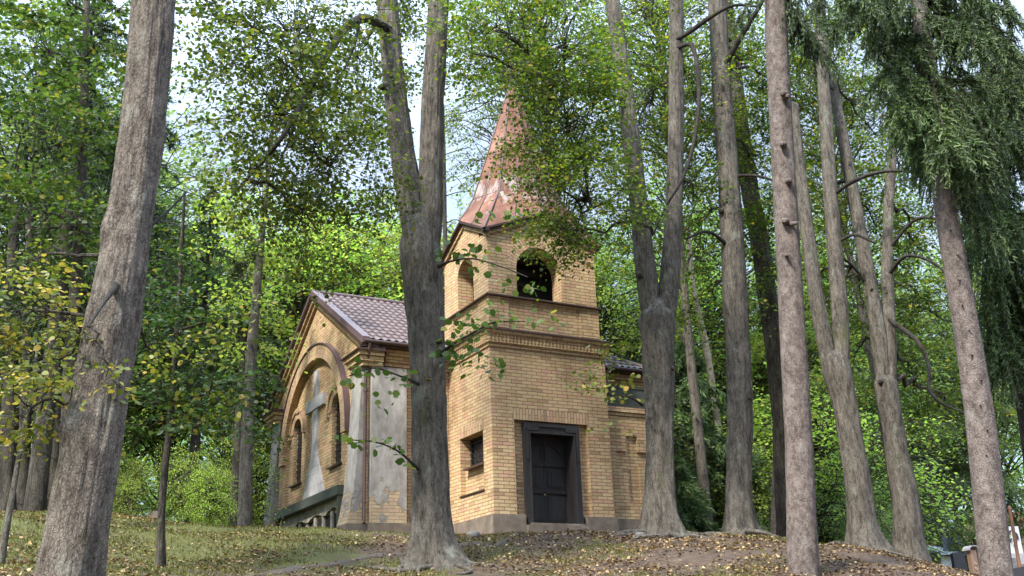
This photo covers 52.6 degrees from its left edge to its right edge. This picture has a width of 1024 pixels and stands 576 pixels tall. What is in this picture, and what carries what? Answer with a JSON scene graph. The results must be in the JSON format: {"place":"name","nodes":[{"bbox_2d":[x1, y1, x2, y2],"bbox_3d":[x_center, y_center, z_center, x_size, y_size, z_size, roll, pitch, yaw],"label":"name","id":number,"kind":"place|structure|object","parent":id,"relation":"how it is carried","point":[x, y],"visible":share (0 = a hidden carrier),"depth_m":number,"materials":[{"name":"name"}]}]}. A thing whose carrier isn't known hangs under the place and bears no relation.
{"place":"outdoors","nodes":[
{"label":"outdoors","id":0,"kind":"place"},
{"bbox_2d":[244,532,521,575],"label":"path","id":1,"kind":"structure","parent":0,"point":[289,569],"depth_m":16.43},
{"bbox_2d":[0,512,1023,575],"bbox_3d":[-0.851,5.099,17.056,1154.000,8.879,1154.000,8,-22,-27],"label":"ground","id":2,"kind":"structure","parent":0,"point":[693,557],"depth_m":16.53,"materials":[{"name":"brown soil"}]},
{"bbox_2d":[0,351,75,563],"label":"sapling","id":3,"kind":"object","parent":2,"relation":"on","point":[4,539],"visible":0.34,"depth_m":12.93,"materials":[{"name":"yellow plant"}]},
{"bbox_2d":[0,13,112,510],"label":"woodland trunk","id":4,"kind":"object","parent":2,"relation":"on","point":[22,478],"visible":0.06,"depth_m":26.86,"materials":[{"name":"green plant"}]},
{"bbox_2d":[0,0,163,511],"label":"spruce tree","id":5,"kind":"object","parent":2,"relation":"on","point":[36,494],"visible":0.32,"depth_m":24.67,"materials":[{"name":"green plant"}]},
{"bbox_2d":[0,40,178,509],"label":"woodland trunk","id":6,"kind":"object","parent":2,"relation":"on","point":[42,161],"visible":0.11,"depth_m":26.30,"materials":[{"name":"green plant"}]},
{"bbox_2d":[19,40,181,501],"bbox_3d":[-12.955,-0.071,31.554,4.619,16.228,6.200,8,-22,-27],"label":"woodland trunk","id":7,"kind":"object","parent":2,"relation":"on","point":[55,448],"visible":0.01,"depth_m":30.36,"materials":[{"name":"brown plant"}]},
{"bbox_2d":[0,0,212,452],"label":"hornbeam","id":8,"kind":"object","parent":2,"relation":"on","point":[81,209],"visible":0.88,"depth_m":19.20,"materials":[{"name":"green plant"}]},
{"bbox_2d":[3,163,218,515],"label":"maple tree","id":9,"kind":"object","parent":2,"relation":"on","point":[153,339],"visible":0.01,"depth_m":46.29,"materials":[{"name":"green plant"}]},
{"bbox_2d":[0,0,225,575],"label":"lime tree","id":10,"kind":"object","parent":2,"relation":"on","point":[90,430],"visible":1,"depth_m":10.25,"materials":[{"name":"grey plant"}]},
{"bbox_2d":[33,66,203,352],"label":"deciduous tree","id":11,"kind":"object","parent":2,"relation":"on","point":[170,135],"visible":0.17,"depth_m":27.05,"materials":[{"name":"green plant"}]},
{"bbox_2d":[0,0,238,444],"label":"beech tree","id":12,"kind":"object","parent":2,"relation":"on","point":[25,137],"visible":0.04,"depth_m":33.40,"materials":[{"name":"green plant"}]},
{"bbox_2d":[113,433,153,514],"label":"bush","id":13,"kind":"object","parent":2,"relation":"on","point":[125,469],"visible":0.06,"depth_m":29.12,"materials":[{"name":"green plant"}]},
{"bbox_2d":[0,112,270,511],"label":"ash tree","id":14,"kind":"object","parent":2,"relation":"on","point":[137,446],"visible":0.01,"depth_m":40.95,"materials":[{"name":"green plant"}]},
{"bbox_2d":[112,452,159,516],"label":"bush","id":15,"kind":"object","parent":2,"relation":"on","point":[132,493],"visible":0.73,"depth_m":23.31,"materials":[{"name":"green plant"}]},
{"bbox_2d":[0,14,285,466],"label":"beech tree","id":16,"kind":"object","parent":2,"relation":"on","point":[173,210],"visible":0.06,"depth_m":36.64,"materials":[{"name":"green plant"}]},
{"bbox_2d":[145,511,157,517],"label":"stone block","id":17,"kind":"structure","parent":2,"relation":"on","point":[153,513],"depth_m":23.11,"materials":[{"name":"beige stone"}]},
{"bbox_2d":[32,184,273,521],"bbox_3d":[-12.711,3.052,36.440,8.942,13.902,8.936,-6,-20,11],"label":"ash tree","id":18,"kind":"object","parent":2,"relation":"on","point":[142,440],"visible":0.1,"depth_m":35.67,"materials":[{"name":"green plant"}]},
{"bbox_2d":[125,440,216,523],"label":"bush","id":19,"kind":"object","parent":2,"relation":"on","point":[177,501],"visible":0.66,"depth_m":23.68,"materials":[{"name":"green plant"}]},
{"bbox_2d":[129,187,246,522],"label":"spruce tree","id":20,"kind":"object","parent":2,"relation":"on","point":[196,439],"visible":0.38,"depth_m":28.37,"materials":[{"name":"green plant"}]},
{"bbox_2d":[173,455,238,525],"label":"bush","id":21,"kind":"object","parent":2,"relation":"on","point":[211,507],"visible":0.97,"depth_m":22.85,"materials":[{"name":"green plant"}]},
{"bbox_2d":[120,191,296,567],"bbox_3d":[-4.808,1.258,15.751,3.006,6.257,3.232,8,-22,-27],"label":"sapling","id":22,"kind":"object","parent":2,"relation":"on","point":[175,320],"visible":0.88,"depth_m":15.37,"materials":[{"name":"green plant"}]},
{"bbox_2d":[183,411,271,525],"bbox_3d":[-8.201,6.908,33.517,5.158,7.177,5.396,-12,-21,26],"label":"bush","id":23,"kind":"object","parent":2,"relation":"on","point":[255,450],"visible":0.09,"depth_m":33.49,"materials":[{"name":"green plant"}]},
{"bbox_2d":[185,230,290,526],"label":"spruce tree","id":24,"kind":"object","parent":2,"relation":"on","point":[235,455],"visible":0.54,"depth_m":25.56,"materials":[{"name":"green plant"}]},
{"bbox_2d":[191,424,289,525],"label":"bush","id":25,"kind":"object","parent":2,"relation":"on","point":[254,508],"visible":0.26,"depth_m":25.43,"materials":[{"name":"green plant"}]},
{"bbox_2d":[130,208,362,522],"bbox_3d":[-9.281,3.262,35.289,9.828,13.338,9.139,10,-22,-31],"label":"maple tree","id":26,"kind":"object","parent":2,"relation":"on","point":[204,415],"visible":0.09,"depth_m":33.97,"materials":[{"name":"green plant"}]},
{"bbox_2d":[174,112,333,526],"bbox_3d":[-5.972,0.649,23.871,3.823,10.471,3.778,-6,-19,10],"label":"lime tree","id":27,"kind":"object","parent":2,"relation":"on","point":[245,514],"visible":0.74,"depth_m":23.61,"materials":[{"name":"green plant"}]},
{"bbox_2d":[182,141,403,463],"bbox_3d":[-6.710,2.128,33.514,8.282,14.634,8.345,-13,-22,29],"label":"maple tree","id":28,"kind":"object","parent":2,"relation":"on","point":[299,302],"visible":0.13,"depth_m":33.20,"materials":[{"name":"green plant"}]},
{"bbox_2d":[199,176,442,482],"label":"maple tree","id":29,"kind":"object","parent":2,"relation":"on","point":[392,234],"depth_m":43.79,"materials":[{"name":"green plant"}]},
{"bbox_2d":[212,191,444,456],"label":"maple tree","id":30,"kind":"object","parent":2,"relation":"on","point":[377,252],"visible":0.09,"depth_m":35.59,"materials":[{"name":"green plant"}]},
{"bbox_2d":[108,0,564,575],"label":"lime tree","id":31,"kind":"object","parent":2,"relation":"on","point":[418,206],"visible":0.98,"depth_m":16.45,"materials":[{"name":"green plant"}]},
{"bbox_2d":[325,191,459,300],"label":"maple tree","id":32,"kind":"object","parent":2,"relation":"on","point":[451,225],"visible":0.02,"depth_m":38.51,"materials":[{"name":"green plant"}]},
{"bbox_2d":[346,180,473,300],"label":"ash tree","id":33,"kind":"object","parent":2,"relation":"on","point":[461,208],"visible":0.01,"depth_m":39.49,"materials":[{"name":"green plant"}]},
{"bbox_2d":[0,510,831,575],"bbox_3d":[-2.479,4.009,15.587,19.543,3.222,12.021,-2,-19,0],"label":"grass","id":34,"kind":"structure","parent":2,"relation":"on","point":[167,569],"depth_m":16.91,"materials":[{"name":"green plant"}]},
{"bbox_2d":[261,41,645,534],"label":"chapel","id":35,"kind":"structure","parent":2,"relation":"on","point":[527,452],"depth_m":23.74,"materials":[{"name":"yellow brick"}]},
{"bbox_2d":[288,425,301,487],"bbox_3d":[-5.693,4.387,27.621,0.240,1.781,0.900,8,-22,-27],"label":"window","id":36,"kind":"structure","parent":35,"relation":"in","point":[299,433],"depth_m":27.74,"materials":[{"name":"black glass"}]},
{"bbox_2d":[297,511,336,528],"bbox_3d":[-4.924,6.205,25.506,0.080,1.020,4.860,8,-22,-27],"label":"balustrade","id":37,"kind":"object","parent":35,"relation":"in","point":[328,521],"depth_m":24.82,"materials":[{"name":"grey stone"}]},
{"bbox_2d":[326,401,341,469],"bbox_3d":[-4.212,3.440,25.043,0.240,1.781,0.900,8,-22,-27],"label":"window","id":38,"kind":"structure","parent":35,"relation":"in","point":[338,441],"depth_m":25.12,"materials":[{"name":"black glass"}]},
{"bbox_2d":[463,435,483,470],"bbox_3d":[-0.764,3.651,23.078,0.360,0.745,1.170,8,-22,-27],"label":"window","id":39,"kind":"structure","parent":35,"relation":"in","point":[477,455],"depth_m":23.32,"materials":[{"name":"black glass"}]},
{"bbox_2d":[531,436,545,522],"bbox_3d":[0.471,4.254,22.891,0.555,1.967,0.145,8,-22,-27],"label":"door leaf","id":40,"kind":"structure","parent":35,"relation":"in","point":[536,442],"depth_m":22.95,"materials":[{"name":"brown wood"}]},
{"bbox_2d":[542,437,566,522],"bbox_3d":[0.955,4.333,23.170,0.555,1.967,0.095,8,-22,-27],"label":"door leaf","id":41,"kind":"structure","parent":35,"relation":"in","point":[552,448],"depth_m":23.15,"materials":[{"name":"brown wood"}]},
{"bbox_2d":[443,106,465,305],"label":"dead spruce","id":42,"kind":"object","parent":2,"relation":"on","point":[445,222],"visible":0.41,"depth_m":37.05,"materials":[{"name":"brown plant"}]},
{"bbox_2d":[467,531,479,536],"bbox_3d":[-0.734,4.717,19.808,0.275,0.142,0.221,8,-22,-27],"label":"stone","id":43,"kind":"object","parent":2,"relation":"on","point":[473,533],"visible":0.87,"depth_m":19.72,"materials":[{"name":"grey stone"}]},
{"bbox_2d":[0,510,978,575],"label":"fallen leaves","id":44,"kind":"object","parent":2,"relation":"on","point":[733,567],"visible":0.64,"depth_m":16.44,"materials":[{"name":"brown plant"}]},
{"bbox_2d":[444,1,578,199],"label":"beech tree","id":45,"kind":"object","parent":2,"relation":"on","point":[481,128],"visible":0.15,"depth_m":34.72,"materials":[{"name":"green plant"}]},
{"bbox_2d":[0,27,1023,536],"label":"woodland","id":46,"kind":"object","parent":2,"relation":"on","point":[7,465],"depth_m":25.34,"materials":[{"name":"green plant"}]},
{"bbox_2d":[441,193,639,350],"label":"beech tree","id":47,"kind":"object","parent":2,"relation":"on","point":[450,234],"depth_m":41.06,"materials":[{"name":"green plant"}]},
{"bbox_2d":[406,0,684,276],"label":"beech tree","id":48,"kind":"object","parent":2,"relation":"on","point":[504,95],"visible":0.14,"depth_m":30.28,"materials":[{"name":"green plant"}]},
{"bbox_2d":[404,0,757,539],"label":"lime tree","id":49,"kind":"object","parent":2,"relation":"on","point":[658,302],"visible":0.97,"depth_m":20.01,"materials":[{"name":"green plant"}]},
{"bbox_2d":[635,532,644,536],"bbox_3d":[2.339,4.521,18.944,0.201,0.107,0.169,8,-22,-27],"label":"stone","id":50,"kind":"object","parent":2,"relation":"on","point":[639,533],"visible":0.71,"depth_m":18.89,"materials":[{"name":"white stone"}]},
{"bbox_2d":[537,0,768,528],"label":"beech tree","id":51,"kind":"object","parent":2,"relation":"on","point":[700,451],"visible":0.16,"depth_m":29.42,"materials":[{"name":"green plant"}]},
{"bbox_2d":[592,217,726,447],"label":"maple tree","id":52,"kind":"object","parent":2,"relation":"on","point":[600,292],"visible":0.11,"depth_m":34.95,"materials":[{"name":"green plant"}]},
{"bbox_2d":[596,259,723,439],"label":"ash tree","id":53,"kind":"object","parent":2,"relation":"on","point":[719,318],"visible":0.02,"depth_m":37.47,"materials":[{"name":"green plant"}]},
{"bbox_2d":[656,195,722,434],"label":"birch tree","id":54,"kind":"object","parent":2,"relation":"on","point":[708,360],"visible":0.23,"depth_m":34.27,"materials":[{"name":"grey plant"}]},
{"bbox_2d":[674,455,721,531],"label":"spruce tree","id":55,"kind":"object","parent":2,"relation":"on","point":[691,507],"visible":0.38,"depth_m":26.21,"materials":[{"name":"green plant"}]},
{"bbox_2d":[579,139,833,483],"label":"ash tree","id":56,"kind":"object","parent":2,"relation":"on","point":[712,305],"visible":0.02,"depth_m":40.44,"materials":[{"name":"green plant"}]},
{"bbox_2d":[673,339,771,532],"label":"spruce tree","id":57,"kind":"object","parent":2,"relation":"on","point":[682,394],"visible":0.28,"depth_m":29.72,"materials":[{"name":"green plant"}]},
{"bbox_2d":[673,401,771,528],"bbox_3d":[3.913,6.144,30.707,8.071,7.078,8.044,-19,-25,40],"label":"bush","id":58,"kind":"object","parent":2,"relation":"on","point":[719,463],"visible":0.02,"depth_m":29.17,"materials":[{"name":"green plant"}]},
{"bbox_2d":[592,128,855,445],"bbox_3d":[7.948,2.782,39.364,11.039,16.656,11.860,-16,-23,34],"label":"beech tree","id":59,"kind":"object","parent":2,"relation":"on","point":[719,276],"visible":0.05,"depth_m":38.72,"materials":[{"name":"green plant"}]},
{"bbox_2d":[621,0,878,538],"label":"lime tree","id":60,"kind":"object","parent":2,"relation":"on","point":[740,516],"visible":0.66,"depth_m":23.45,"materials":[{"name":"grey plant"}]},
{"bbox_2d":[681,291,835,504],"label":"maple tree","id":61,"kind":"object","parent":2,"relation":"on","point":[755,378],"visible":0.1,"depth_m":35.66,"materials":[{"name":"green plant"}]},
{"bbox_2d":[685,0,833,537],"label":"lime tree","id":62,"kind":"object","parent":2,"relation":"on","point":[772,352],"visible":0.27,"depth_m":25.78,"materials":[{"name":"brown plant"}]},
{"bbox_2d":[693,435,838,531],"bbox_3d":[6.658,6.764,30.571,5.662,4.884,5.923,12,-24,-36],"label":"bush","id":63,"kind":"object","parent":2,"relation":"on","point":[757,499],"visible":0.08,"depth_m":29.26,"materials":[{"name":"green plant"}]},
{"bbox_2d":[675,395,883,541],"bbox_3d":[7.807,6.620,31.857,8.036,6.626,7.682,-13,-22,30],"label":"bush","id":64,"kind":"object","parent":2,"relation":"on","point":[820,482],"visible":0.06,"depth_m":30.51,"materials":[{"name":"green plant"}]},
{"bbox_2d":[708,290,877,471],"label":"maple tree","id":65,"kind":"object","parent":2,"relation":"on","point":[811,350],"visible":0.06,"depth_m":36.26,"materials":[{"name":"green plant"}]},
{"bbox_2d":[731,0,862,575],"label":"spruce tree","id":66,"kind":"object","parent":2,"relation":"on","point":[802,550],"visible":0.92,"depth_m":15.85,"materials":[{"name":"brown plant"}]},
{"bbox_2d":[753,364,856,534],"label":"young maple","id":67,"kind":"object","parent":2,"relation":"on","point":[757,405],"visible":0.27,"depth_m":27.68,"materials":[{"name":"green plant"}]},
{"bbox_2d":[656,167,963,493],"bbox_3d":[11.541,2.769,41.161,11.522,17.384,12.378,-5,-19,10],"label":"beech tree","id":68,"kind":"object","parent":2,"relation":"on","point":[900,337],"visible":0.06,"depth_m":39.52,"materials":[{"name":"green plant"}]},
{"bbox_2d":[753,417,884,493],"bbox_3d":[9.643,7.710,35.707,8.077,6.660,7.721,-12,-22,27],"label":"bush","id":69,"kind":"object","parent":2,"relation":"on","point":[828,453],"depth_m":34.83,"materials":[{"name":"green plant"}]},
{"bbox_2d":[743,0,925,503],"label":"beech tree","id":70,"kind":"object","parent":2,"relation":"on","point":[861,316],"visible":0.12,"depth_m":30.73,"materials":[{"name":"green plant"}]},
{"bbox_2d":[746,0,946,557],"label":"lime tree","id":71,"kind":"object","parent":2,"relation":"on","point":[863,529],"visible":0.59,"depth_m":21.55,"materials":[{"name":"grey plant"}]},
{"bbox_2d":[758,443,935,543],"bbox_3d":[9.032,6.550,29.130,5.323,4.683,5.341,4,-20,-16],"label":"bush","id":72,"kind":"object","parent":2,"relation":"on","point":[821,509],"visible":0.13,"depth_m":28.82,"materials":[{"name":"green plant"}]},
{"bbox_2d":[817,479,892,543],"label":"bush","id":73,"kind":"object","parent":2,"relation":"on","point":[888,537],"visible":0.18,"depth_m":26.25,"materials":[{"name":"green plant"}]},
{"bbox_2d":[747,201,965,487],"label":"ash tree","id":74,"kind":"object","parent":2,"relation":"on","point":[874,411],"visible":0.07,"depth_m":42.47,"materials":[{"name":"green plant"}]},
{"bbox_2d":[718,362,1010,560],"bbox_3d":[9.657,6.322,32.239,9.636,7.945,9.211,-19,-25,40],"label":"bush","id":75,"kind":"object","parent":2,"relation":"on","point":[920,471],"visible":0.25,"depth_m":31.31,"materials":[{"name":"green plant"}]},
{"bbox_2d":[821,431,946,563],"bbox_3d":[10.504,6.910,30.515,3.629,5.321,3.641,-3,-19,2],"label":"bush","id":76,"kind":"object","parent":2,"relation":"on","point":[885,492],"visible":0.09,"depth_m":29.99,"materials":[{"name":"green plant"}]},
{"bbox_2d":[808,26,1018,563],"bbox_3d":[8.830,-0.173,23.461,6.037,13.324,4.888,8,-22,-27],"label":"lime tree","id":77,"kind":"object","parent":2,"relation":"on","point":[908,538],"visible":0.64,"depth_m":21.86,"materials":[{"name":"grey plant"}]},
{"bbox_2d":[820,0,1023,575],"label":"spruce tree","id":78,"kind":"object","parent":2,"relation":"on","point":[937,125],"visible":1,"depth_m":13.82,"materials":[{"name":"green plant"}]},
{"bbox_2d":[891,455,970,547],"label":"bush","id":79,"kind":"object","parent":2,"relation":"on","point":[943,520],"visible":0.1,"depth_m":39.52,"materials":[{"name":"green plant"}]},
{"bbox_2d":[849,244,1021,508],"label":"beech tree","id":80,"kind":"object","parent":2,"relation":"on","point":[1013,428],"visible":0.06,"depth_m":45.98,"materials":[{"name":"green plant"}]},
{"bbox_2d":[858,190,1023,544],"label":"ash tree","id":81,"kind":"object","parent":2,"relation":"on","point":[1008,465],"visible":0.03,"depth_m":47.97,"materials":[{"name":"green plant"}]},
{"bbox_2d":[927,536,961,566],"bbox_3d":[13.171,10.162,33.811,1.320,3.659,3.708,8,-22,-27],"label":"gravestone","id":82,"kind":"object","parent":2,"relation":"on","point":[942,555],"depth_m":32.88,"materials":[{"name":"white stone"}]},
{"bbox_2d":[941,536,953,555],"bbox_3d":[13.901,8.231,32.990,0.500,0.600,0.019,8,-22,-27],"label":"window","id":83,"kind":"structure","parent":82,"relation":"in","point":[943,539],"depth_m":32.96,"materials":[{"name":"glass"}]},
{"bbox_2d":[950,537,961,547],"bbox_3d":[14.246,8.280,33.167,0.500,0.600,0.019,8,-22,-27],"label":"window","id":84,"kind":"structure","parent":82,"relation":"in","point":[952,537],"depth_m":33.19,"materials":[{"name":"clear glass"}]},
{"bbox_2d":[869,320,1023,555],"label":"maple tree","id":85,"kind":"object","parent":2,"relation":"on","point":[955,479],"visible":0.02,"depth_m":46.63,"materials":[{"name":"green plant"}]},
{"bbox_2d":[878,298,1023,546],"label":"maple tree","id":86,"kind":"object","parent":2,"relation":"on","point":[959,464],"visible":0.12,"depth_m":43.55,"materials":[{"name":"green plant"}]},
{"bbox_2d":[936,503,978,572],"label":"bush","id":87,"kind":"object","parent":2,"relation":"on","point":[970,539],"visible":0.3,"depth_m":30.15,"materials":[{"name":"green plant"}]},
{"bbox_2d":[950,552,966,572],"bbox_3d":[10.435,6.723,24.053,0.387,1.130,0.260,4,-20,-16],"label":"headstone","id":88,"kind":"object","parent":2,"relation":"on","point":[958,561],"visible":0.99,"depth_m":24.13,"materials":[{"name":"black stone"}]},
{"bbox_2d":[962,545,978,573],"bbox_3d":[9.462,5.904,21.123,0.270,1.259,0.220,4,-20,-16],"label":"memorial post","id":89,"kind":"object","parent":2,"relation":"on","point":[973,564],"visible":0.92,"depth_m":21.20,"materials":[{"name":"brown stone"}]},
{"bbox_2d":[920,320,1023,545],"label":"spruce tree","id":90,"kind":"object","parent":2,"relation":"on","point":[1011,492],"visible":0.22,"depth_m":43.01,"materials":[{"name":"green plant"}]},
{"bbox_2d":[944,0,1023,467],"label":"spruce tree","id":91,"kind":"object","parent":2,"relation":"on","point":[1002,302],"visible":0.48,"depth_m":16.21,"materials":[{"name":"green plant"}]},
{"bbox_2d":[954,512,1023,552],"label":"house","id":92,"kind":"structure","parent":2,"relation":"on","point":[1021,538],"depth_m":52.73,"materials":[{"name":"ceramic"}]},
{"bbox_2d":[1007,506,1021,566],"bbox_3d":[11.332,6.093,23.150,0.114,2.412,0.092,2,-20,-12],"label":"wooden post","id":93,"kind":"object","parent":2,"relation":"on","point":[1009,508],"visible":1,"depth_m":23.29,"materials":[{"name":"brown wood"}]},
{"bbox_2d":[1012,558,1017,567],"bbox_3d":[12.657,7.229,25.970,0.193,0.879,0.260,-2,-19,0],"label":"headstone","id":94,"kind":"object","parent":2,"relation":"on","point":[1014,561],"visible":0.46,"depth_m":26.03,"materials":[{"name":"grey stone"}]},
{"bbox_2d":[1009,526,1023,563],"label":"monument","id":95,"kind":"object","parent":2,"relation":"on","point":[1013,554],"visible":0.34,"depth_m":34.89,"materials":[{"name":"white stone"}]},
{"bbox_2d":[1013,567,1023,575],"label":"headstone","id":96,"kind":"object","parent":2,"relation":"on","point":[1018,571],"visible":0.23,"depth_m":20.18,"materials":[{"name":"black stone"}]},
{"bbox_2d":[0,0,1023,533],"label":"sky","id":97,"kind":"structure","parent":0,"point":[415,114],"materials":[{"name":"white"}]}
]}

